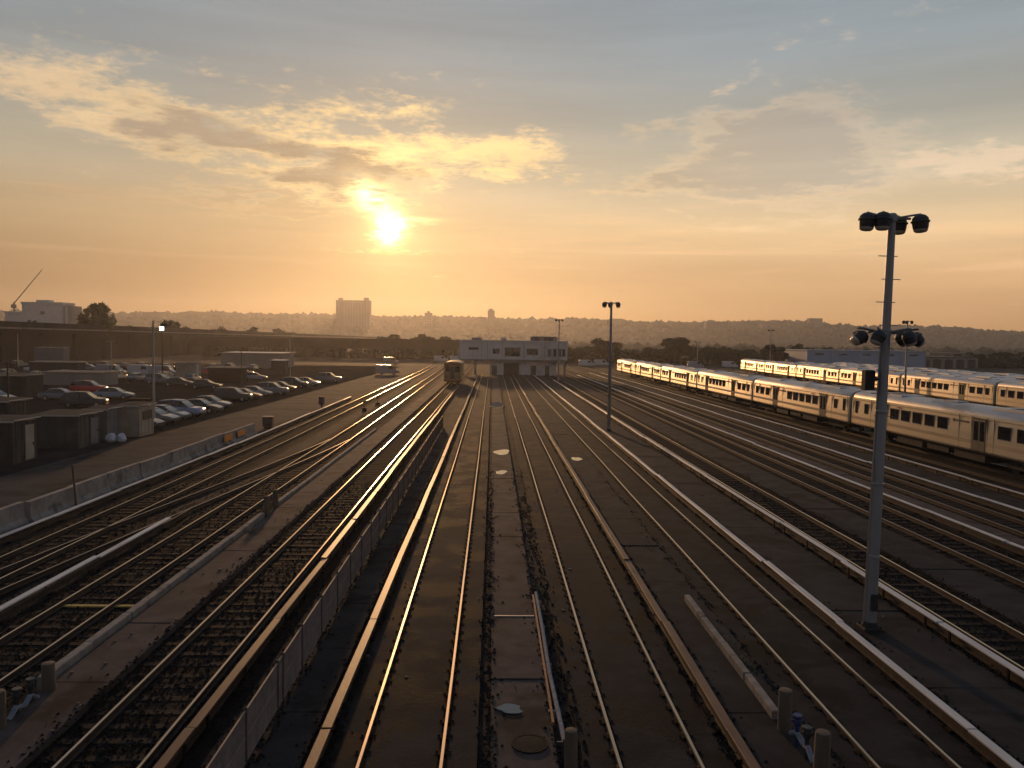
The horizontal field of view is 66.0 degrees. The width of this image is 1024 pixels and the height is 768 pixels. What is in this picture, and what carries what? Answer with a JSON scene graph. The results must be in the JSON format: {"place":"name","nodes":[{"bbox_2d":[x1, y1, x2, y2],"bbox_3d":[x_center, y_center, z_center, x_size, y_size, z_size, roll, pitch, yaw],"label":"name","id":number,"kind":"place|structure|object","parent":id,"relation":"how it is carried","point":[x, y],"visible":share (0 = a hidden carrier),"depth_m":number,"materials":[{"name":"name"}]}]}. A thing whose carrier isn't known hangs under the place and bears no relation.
{"place":"outdoors","nodes":[
{"label":"outdoors","id":0,"kind":"place"},
{"bbox_2d":[4,311,21,321],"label":"building","id":1,"kind":"structure","parent":0,"point":[13,316],"depth_m":510.60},
{"bbox_2d":[20,300,81,323],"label":"building","id":2,"kind":"structure","parent":0,"point":[46,311],"depth_m":491.44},
{"bbox_2d":[0,365,430,507],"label":"service road","id":3,"kind":"structure","parent":0,"point":[28,484],"depth_m":58.49,"materials":[{"name":"asphalt"}]},
{"bbox_2d":[375,365,399,374],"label":"parked van","id":4,"kind":"object","parent":3,"relation":"on","point":[381,369],"visible":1,"depth_m":178.46,"materials":[{"name":"grey"}]},
{"bbox_2d":[219,351,295,367],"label":"building","id":5,"kind":"structure","parent":0,"point":[260,359],"depth_m":212.32,"materials":[{"name":"concrete"}]},
{"bbox_2d":[0,349,1023,767],"bbox_3d":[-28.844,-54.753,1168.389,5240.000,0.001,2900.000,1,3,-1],"label":"ground","id":6,"kind":"structure","parent":0,"point":[446,415],"depth_m":35.97,"materials":[{"name":"gravel"}]},
{"bbox_2d":[76,301,117,338],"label":"tree","id":7,"kind":"object","parent":6,"relation":"on","point":[100,311],"visible":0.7,"depth_m":286.24,"materials":[{"name":"green plant"}]},
{"bbox_2d":[0,423,256,534],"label":"concrete barrier","id":8,"kind":"object","parent":6,"relation":"on","point":[16,515],"visible":0.89,"depth_m":39.55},
{"bbox_2d":[36,513,264,691],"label":"curb","id":9,"kind":"structure","parent":6,"relation":"on","point":[81,651],"depth_m":22.30,"materials":[{"name":"concrete"}]},
{"bbox_2d":[0,439,349,595],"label":"railway track","id":10,"kind":"structure","parent":6,"relation":"on","point":[16,585],"depth_m":32.71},
{"bbox_2d":[0,362,401,476],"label":"parking lot","id":11,"kind":"structure","parent":6,"relation":"on","point":[141,389],"depth_m":109.66,"materials":[{"name":"asphalt"}]},
{"bbox_2d":[0,397,32,414],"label":"shed","id":12,"kind":"structure","parent":11,"relation":"on","point":[14,405],"depth_m":66.39,"materials":[{"name":"metal"}]},
{"bbox_2d":[0,415,40,464],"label":"shed","id":13,"kind":"structure","parent":11,"relation":"on","point":[18,440],"depth_m":48.59,"materials":[{"name":"metal"}]},
{"bbox_2d":[25,424,33,459],"bbox_3d":[-30.336,3.622,49.585,0.090,2.180,0.900,1,3,-1],"label":"door","id":14,"kind":"structure","parent":13,"relation":"in","point":[29,429],"depth_m":49.53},
{"bbox_2d":[0,373,44,396],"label":"cabin","id":15,"kind":"object","parent":11,"relation":"on","point":[26,385],"visible":0.79,"depth_m":99.72,"materials":[{"name":"metal"}]},
{"bbox_2d":[34,347,68,360],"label":"container","id":16,"kind":"object","parent":11,"relation":"on","point":[52,353],"visible":0.61,"depth_m":211.90,"materials":[{"name":"metal"}]},
{"bbox_2d":[37,388,71,400],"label":"parked car","id":17,"kind":"object","parent":11,"relation":"on","point":[54,393],"visible":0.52,"depth_m":95.03,"materials":[{"name":"grey"}]},
{"bbox_2d":[29,360,85,370],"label":"container","id":18,"kind":"object","parent":11,"relation":"on","point":[40,365],"visible":0.65,"depth_m":149.96,"materials":[{"name":"metal"}]},
{"bbox_2d":[31,409,102,448],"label":"shed","id":19,"kind":"structure","parent":11,"relation":"on","point":[67,428],"depth_m":55.14,"materials":[{"name":"metal"}]},
{"bbox_2d":[90,417,97,443],"bbox_3d":[-30.326,3.365,57.235,0.090,1.880,1.000,1,3,-1],"label":"door","id":20,"kind":"structure","parent":19,"relation":"in","point":[93,421],"depth_m":57.22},
{"bbox_2d":[42,370,118,384],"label":"shelter","id":21,"kind":"object","parent":11,"relation":"on","point":[69,377],"visible":0.89,"depth_m":126.47,"materials":[{"name":"concrete"}]},
{"bbox_2d":[59,391,108,407],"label":"parked car","id":22,"kind":"object","parent":11,"relation":"on","point":[70,399],"visible":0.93,"depth_m":86.25,"materials":[{"name":"black"}]},
{"bbox_2d":[69,380,107,391],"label":"parked car","id":23,"kind":"object","parent":11,"relation":"on","point":[86,385],"visible":0.49,"depth_m":107.93,"materials":[{"name":"red"}]},
{"bbox_2d":[84,405,123,440],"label":"shed","id":24,"kind":"structure","parent":11,"relation":"on","point":[109,416],"depth_m":59.99,"materials":[{"name":"metal"}]},
{"bbox_2d":[95,364,126,373],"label":"parked van","id":25,"kind":"object","parent":11,"relation":"on","point":[106,367],"visible":0.15,"depth_m":155.23,"materials":[{"name":"silver metal"}]},
{"bbox_2d":[92,387,134,399],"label":"parked car","id":26,"kind":"object","parent":11,"relation":"on","point":[106,392],"visible":0.79,"depth_m":98.27,"materials":[{"name":"silver metal"}]},
{"bbox_2d":[117,401,156,436],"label":"shed","id":27,"kind":"structure","parent":11,"relation":"on","point":[136,418],"depth_m":62.19,"materials":[{"name":"metal"}]},
{"bbox_2d":[127,364,148,374],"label":"parked van","id":28,"kind":"object","parent":11,"relation":"on","point":[137,368],"visible":0.27,"depth_m":157.40,"materials":[{"name":"grey"}]},
{"bbox_2d":[144,373,169,383],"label":"parked car","id":29,"kind":"object","parent":11,"relation":"on","point":[160,377],"visible":0.38,"depth_m":131.86,"materials":[{"name":"grey"}]},
{"bbox_2d":[152,321,168,417],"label":"lamp post","id":30,"kind":"object","parent":11,"relation":"on","point":[153,370],"visible":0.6,"depth_m":68.80,"materials":[{"name":"metal"}]},
{"bbox_2d":[155,407,180,423],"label":"parked car","id":31,"kind":"object","parent":11,"relation":"on","point":[165,416],"visible":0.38,"depth_m":70.78,"materials":[{"name":"grey"}]},
{"bbox_2d":[155,404,190,419],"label":"parked car","id":32,"kind":"object","parent":11,"relation":"on","point":[176,411],"visible":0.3,"depth_m":73.93,"materials":[{"name":"silver metal"}]},
{"bbox_2d":[162,377,192,386],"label":"parked car","id":33,"kind":"object","parent":11,"relation":"on","point":[170,381],"visible":0.8,"depth_m":126.08,"materials":[{"name":"black"}]},
{"bbox_2d":[156,399,206,417],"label":"parked car","id":34,"kind":"object","parent":11,"relation":"on","point":[187,406],"visible":0.49,"depth_m":76.92,"materials":[{"name":"blue"}]},
{"bbox_2d":[174,361,201,377],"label":"shed","id":35,"kind":"structure","parent":11,"relation":"on","point":[183,368],"depth_m":144.65,"materials":[{"name":"metal"}]},
{"bbox_2d":[188,379,222,388],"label":"parked car","id":36,"kind":"object","parent":11,"relation":"on","point":[204,383],"visible":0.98,"depth_m":120.28,"materials":[{"name":"black"}]},
{"bbox_2d":[188,398,223,413],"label":"parked car","id":37,"kind":"object","parent":11,"relation":"on","point":[210,407],"visible":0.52,"depth_m":81.56,"materials":[{"name":"black"}]},
{"bbox_2d":[194,395,232,408],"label":"parked car","id":38,"kind":"object","parent":11,"relation":"on","point":[217,400],"visible":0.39,"depth_m":86.38,"materials":[{"name":"silver metal"}]},
{"bbox_2d":[208,366,246,382],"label":"container","id":39,"kind":"object","parent":11,"relation":"on","point":[224,374],"visible":0.91,"depth_m":138.93,"materials":[{"name":"metal"}]},
{"bbox_2d":[212,387,252,401],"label":"parked car","id":40,"kind":"object","parent":11,"relation":"on","point":[224,393],"visible":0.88,"depth_m":97.17,"materials":[{"name":"black"}]},
{"bbox_2d":[256,382,289,394],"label":"parked car","id":41,"kind":"object","parent":11,"relation":"on","point":[274,387],"visible":0.45,"depth_m":110.21,"materials":[{"name":"grey"}]},
{"bbox_2d":[270,359,287,373],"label":"hut","id":42,"kind":"object","parent":11,"relation":"on","point":[279,366],"visible":0.99,"depth_m":174.84,"materials":[{"name":"metal"}]},
{"bbox_2d":[279,377,308,388],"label":"parked car","id":43,"kind":"object","parent":11,"relation":"on","point":[294,381],"visible":0.59,"depth_m":125.55,"materials":[{"name":"black"}]},
{"bbox_2d":[315,372,341,381],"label":"parked car","id":44,"kind":"object","parent":11,"relation":"on","point":[323,376],"visible":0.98,"depth_m":145.01,"materials":[{"name":"grey"}]},
{"bbox_2d":[0,321,406,362],"bbox_3d":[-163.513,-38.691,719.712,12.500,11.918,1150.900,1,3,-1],"label":"viaduct","id":45,"kind":"object","parent":6,"relation":"on","point":[83,341],"visible":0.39,"depth_m":284.97,"materials":[{"name":"concrete"}]},
{"bbox_2d":[0,366,437,599],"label":"railway track","id":46,"kind":"structure","parent":6,"relation":"on","point":[240,461],"depth_m":39.59,"materials":[{"name":"metal"}]},
{"bbox_2d":[0,366,443,715],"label":"railway track","id":47,"kind":"structure","parent":6,"relation":"on","point":[377,417],"depth_m":26.79,"materials":[{"name":"metal"}]},
{"bbox_2d":[63,604,133,607],"bbox_3d":[-11.816,6.457,22.930,2.400,0.035,0.170,1,3,-1],"label":"timber","id":48,"kind":"object","parent":47,"relation":"on","point":[97,605],"visible":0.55,"depth_m":22.88,"materials":[{"name":"brown wood"}]},
{"bbox_2d":[0,381,447,767],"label":"footpath","id":49,"kind":"structure","parent":6,"relation":"on","point":[22,730],"depth_m":20.85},
{"bbox_2d":[0,688,6,728],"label":"bollard","id":50,"kind":"object","parent":49,"relation":"on","point":[3,717],"visible":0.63,"depth_m":15.44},
{"bbox_2d":[7,676,39,719],"bbox_3d":[-10.098,6.543,16.281,0.260,0.720,1.059,1,3,-1],"label":"water hookup","id":51,"kind":"object","parent":49,"relation":"on","point":[30,684],"visible":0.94,"depth_m":16.12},
{"bbox_2d":[41,661,55,692],"bbox_3d":[-10.075,6.453,17.130,0.286,0.810,0.286,1,3,17],"label":"bollard","id":52,"kind":"object","parent":49,"relation":"on","point":[48,677],"visible":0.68,"depth_m":17.02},
{"bbox_2d":[26,362,477,767],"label":"railway track","id":53,"kind":"structure","parent":6,"relation":"on","point":[389,458],"depth_m":20.50,"materials":[{"name":"metal"}]},
{"bbox_2d":[444,360,463,383],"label":"work car","id":54,"kind":"object","parent":53,"relation":"on","point":[453,371],"visible":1,"depth_m":138.87,"materials":[{"name":"paint"}]},
{"bbox_2d":[188,336,459,358],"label":"overpass","id":55,"kind":"object","parent":6,"relation":"on","point":[209,344],"visible":0.79,"depth_m":332.85,"materials":[{"name":"concrete"}]},
{"bbox_2d":[206,416,442,767],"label":"wire fence","id":56,"kind":"object","parent":6,"relation":"on","point":[318,618],"visible":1,"depth_m":18.79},
{"bbox_2d":[278,428,376,505],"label":"curb","id":57,"kind":"structure","parent":6,"relation":"on","point":[294,491],"depth_m":45.87,"materials":[{"name":"concrete"}]},
{"bbox_2d":[251,392,469,767],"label":"footpath","id":58,"kind":"structure","parent":6,"relation":"on","point":[279,749],"depth_m":20.13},
{"bbox_2d":[304,374,490,767],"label":"railway track","id":59,"kind":"structure","parent":6,"relation":"on","point":[423,714],"depth_m":20.26,"materials":[{"name":"metal"}]},
{"bbox_2d":[0,466,1023,767],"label":"ballast stones","id":60,"kind":"object","parent":6,"relation":"on","point":[338,720],"visible":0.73,"depth_m":22.09,"materials":[{"name":"gravel"}]},
{"bbox_2d":[0,308,1023,356],"bbox_3d":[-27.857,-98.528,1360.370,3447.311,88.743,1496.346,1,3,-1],"label":"woodland","id":61,"kind":"object","parent":6,"relation":"on","point":[745,336],"visible":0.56,"depth_m":1672.66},
{"bbox_2d":[459,327,567,375],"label":"yard building","id":62,"kind":"structure","parent":6,"relation":"on","point":[536,355],"depth_m":187.05,"materials":[{"name":"concrete"}]},
{"bbox_2d":[504,363,518,374],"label":"door","id":63,"kind":"structure","parent":62,"relation":"in","point":[509,368],"depth_m":187.97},
{"bbox_2d":[490,378,558,767],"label":"footpath","id":64,"kind":"structure","parent":6,"relation":"on","point":[515,655],"depth_m":20.75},
{"bbox_2d":[496,703,521,713],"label":"puddle","id":65,"kind":"object","parent":64,"relation":"on","point":[508,708],"visible":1,"depth_m":16.68,"materials":[{"name":"grey liquid"}]},
{"bbox_2d":[511,734,547,753],"bbox_3d":[0.347,6.960,15.258,0.720,0.022,0.720,1,3,-1],"label":"manhole cover","id":66,"kind":"object","parent":64,"relation":"on","point":[529,743],"visible":1,"depth_m":15.23,"materials":[{"name":"metal"}]},
{"bbox_2d":[532,591,564,763],"bbox_3d":[0.869,6.634,19.506,0.350,0.500,9.610,1,3,-1],"label":"conduit run","id":67,"kind":"object","parent":6,"relation":"on","point":[547,666],"visible":0.73,"depth_m":18.19,"materials":[{"name":"metal"}]},
{"bbox_2d":[564,727,577,767],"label":"bollard","id":68,"kind":"object","parent":6,"relation":"on","point":[571,749],"visible":1,"depth_m":14.20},
{"bbox_2d":[591,338,613,355],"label":"tree","id":69,"kind":"object","parent":6,"relation":"on","point":[599,343],"visible":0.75,"depth_m":320.70,"materials":[{"name":"green plant"}]},
{"bbox_2d":[603,342,622,362],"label":"tree","id":70,"kind":"object","parent":6,"relation":"on","point":[616,350],"visible":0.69,"depth_m":314.95,"materials":[{"name":"green plant"}]},
{"bbox_2d":[215,347,1023,367],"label":"scrub","id":71,"kind":"object","parent":6,"relation":"on","point":[1012,362],"visible":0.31,"depth_m":343.06,"materials":[{"name":"green plant"}]},
{"bbox_2d":[500,375,760,767],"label":"railway track","id":72,"kind":"structure","parent":6,"relation":"on","point":[634,702],"depth_m":20.42,"materials":[{"name":"metal"}]},
{"bbox_2d":[517,380,838,767],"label":"footpath","id":73,"kind":"structure","parent":6,"relation":"on","point":[755,725],"depth_m":22.06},
{"bbox_2d":[684,595,777,718],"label":"curb","id":74,"kind":"structure","parent":73,"relation":"on","point":[754,686],"depth_m":19.07,"materials":[{"name":"concrete"}]},
{"bbox_2d":[777,687,792,733],"bbox_3d":[5.534,6.657,15.970,0.286,0.960,0.286,-1,4,-28],"label":"bollard","id":75,"kind":"object","parent":73,"relation":"on","point":[785,700],"visible":0.84,"depth_m":15.86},
{"bbox_2d":[789,713,813,764],"bbox_3d":[5.574,6.823,15.129,0.260,0.720,1.155,1,3,-1],"label":"water hookup","id":76,"kind":"object","parent":73,"relation":"on","point":[807,732],"visible":0.94,"depth_m":14.97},
{"bbox_2d":[813,728,830,767],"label":"bollard","id":77,"kind":"object","parent":73,"relation":"on","point":[822,749],"visible":1,"depth_m":14.14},
{"bbox_2d":[671,337,690,363],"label":"tree","id":78,"kind":"object","parent":6,"relation":"on","point":[681,344],"visible":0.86,"depth_m":317.11,"materials":[{"name":"green plant"}]},
{"bbox_2d":[699,346,719,364],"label":"tree","id":79,"kind":"object","parent":6,"relation":"on","point":[709,355],"visible":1,"depth_m":307.47,"materials":[{"name":"green plant"}]},
{"bbox_2d":[520,375,1023,767],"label":"railway track","id":80,"kind":"structure","parent":6,"relation":"on","point":[864,713],"depth_m":20.75,"materials":[{"name":"metal"}]},
{"bbox_2d":[759,344,785,360],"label":"tree","id":81,"kind":"object","parent":6,"relation":"on","point":[765,351],"visible":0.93,"depth_m":311.78,"materials":[{"name":"green plant"}]},
{"bbox_2d":[730,371,819,383],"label":"railway track","id":82,"kind":"structure","parent":6,"relation":"on","point":[760,374],"depth_m":211.59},
{"bbox_2d":[741,359,770,375],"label":"rail car","id":83,"kind":"object","parent":82,"relation":"on","point":[757,366],"visible":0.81,"depth_m":208.81,"materials":[{"name":"silver metal"}]},
{"bbox_2d":[765,361,804,380],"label":"rail car","id":84,"kind":"object","parent":82,"relation":"on","point":[781,369],"visible":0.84,"depth_m":182.33,"materials":[{"name":"silver metal"}]},
{"bbox_2d":[796,364,846,385],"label":"rail car","id":85,"kind":"object","parent":82,"relation":"on","point":[824,374],"visible":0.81,"depth_m":156.68,"materials":[{"name":"silver metal"}]},
{"bbox_2d":[839,367,910,393],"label":"rail car","id":86,"kind":"object","parent":82,"relation":"on","point":[850,376],"visible":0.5,"depth_m":135.85,"materials":[{"name":"silver metal"}]},
{"bbox_2d":[901,373,1005,406],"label":"rail car","id":87,"kind":"object","parent":82,"relation":"on","point":[982,391],"visible":0.77,"depth_m":104.15,"materials":[{"name":"silver metal"}]},
{"bbox_2d":[949,372,1023,378],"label":"rail car","id":88,"kind":"object","parent":82,"relation":"on","point":[983,374],"visible":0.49,"depth_m":116.53,"materials":[{"name":"silver metal"}]},
{"bbox_2d":[996,381,1023,407],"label":"rail car","id":89,"kind":"object","parent":82,"relation":"on","point":[1009,394],"visible":0.69,"depth_m":90.92,"materials":[{"name":"silver metal"}]},
{"bbox_2d":[541,380,1023,764],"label":"footpath","id":90,"kind":"structure","parent":6,"relation":"on","point":[987,702],"depth_m":22.82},
{"bbox_2d":[602,302,620,430],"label":"lamp post","id":91,"kind":"object","parent":90,"relation":"on","point":[610,305],"visible":1,"depth_m":69.64,"materials":[{"name":"metal"}]},
{"bbox_2d":[850,211,929,631],"bbox_3d":[10.107,1.079,21.535,2.011,11.397,1.177,2,3,-1],"label":"lamp post","id":92,"kind":"object","parent":90,"relation":"on","point":[893,224],"visible":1,"depth_m":21.40,"materials":[{"name":"metal"}]},
{"bbox_2d":[543,375,1023,692],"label":"railway track","id":93,"kind":"structure","parent":6,"relation":"on","point":[713,473],"depth_m":28.21,"materials":[{"name":"metal"}]},
{"bbox_2d":[556,368,1023,593],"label":"railway track","id":94,"kind":"structure","parent":6,"relation":"on","point":[784,470],"depth_m":40.15,"materials":[{"name":"metal"}]},
{"bbox_2d":[561,367,1023,538],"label":"railway track","id":95,"kind":"structure","parent":6,"relation":"on","point":[985,514],"depth_m":49.20,"materials":[{"name":"metal"}]},
{"bbox_2d":[566,381,1023,627],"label":"footpath","id":96,"kind":"structure","parent":6,"relation":"on","point":[1002,599],"depth_m":33.11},
{"bbox_2d":[578,366,1023,499],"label":"railway track","id":97,"kind":"structure","parent":6,"relation":"on","point":[1006,487],"depth_m":60.00,"materials":[{"name":"metal"}]},
{"bbox_2d":[589,366,1023,483],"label":"railway track","id":98,"kind":"structure","parent":6,"relation":"on","point":[1000,471],"depth_m":67.12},
{"bbox_2d":[617,359,642,377],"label":"rail car","id":99,"kind":"object","parent":98,"relation":"on","point":[626,366],"visible":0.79,"depth_m":183.21,"materials":[{"name":"silver metal"}]},
{"bbox_2d":[636,361,669,384],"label":"rail car","id":100,"kind":"object","parent":98,"relation":"on","point":[649,370],"visible":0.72,"depth_m":157.47,"materials":[{"name":"silver metal"}]},
{"bbox_2d":[661,365,708,393],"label":"rail car","id":101,"kind":"object","parent":98,"relation":"on","point":[683,377],"visible":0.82,"depth_m":131.36,"materials":[{"name":"silver metal"}]},
{"bbox_2d":[697,370,764,406],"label":"rail car","id":102,"kind":"object","parent":98,"relation":"on","point":[735,386],"visible":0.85,"depth_m":105.12,"materials":[{"name":"silver metal"}]},
{"bbox_2d":[753,377,871,430],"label":"rail car","id":103,"kind":"object","parent":98,"relation":"on","point":[829,404],"visible":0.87,"depth_m":78.40,"materials":[{"name":"silver metal"}]},
{"bbox_2d":[851,391,1023,474],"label":"rail car","id":104,"kind":"object","parent":98,"relation":"on","point":[980,432],"visible":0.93,"depth_m":54.02,"materials":[{"name":"silver metal"}]},
{"bbox_2d":[596,381,1023,549],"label":"footpath","id":105,"kind":"structure","parent":6,"relation":"on","point":[991,530],"depth_m":43.80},
{"bbox_2d":[618,381,1023,512],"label":"footpath","id":106,"kind":"structure","parent":6,"relation":"on","point":[975,490],"depth_m":53.81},
{"bbox_2d":[784,349,926,367],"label":"warehouse","id":107,"kind":"structure","parent":6,"relation":"on","point":[916,359],"depth_m":303.40,"materials":[{"name":"grey"}]},
{"bbox_2d":[0,0,1023,331],"label":"sky","id":108,"kind":"structure","parent":0,"point":[665,160],"materials":[{"name":"orange"}]},
{"bbox_2d":[119,321,1014,344],"bbox_3d":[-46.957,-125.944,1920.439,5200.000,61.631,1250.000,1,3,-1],"label":"hills","id":109,"kind":"structure","parent":0,"point":[601,329],"depth_m":1751.37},
{"bbox_2d":[336,298,371,327],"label":"building","id":110,"kind":"structure","parent":109,"relation":"on","point":[351,313],"depth_m":1686.40,"materials":[{"name":"beige concrete"}]},
{"bbox_2d":[704,320,727,335],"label":"building","id":111,"kind":"structure","parent":109,"relation":"on","point":[716,326],"depth_m":1707.32,"materials":[{"name":"beige concrete"}]},
{"bbox_2d":[926,356,978,368],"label":"warehouse","id":112,"kind":"structure","parent":0,"point":[950,362],"depth_m":309.30,"materials":[{"name":"grey concrete"}]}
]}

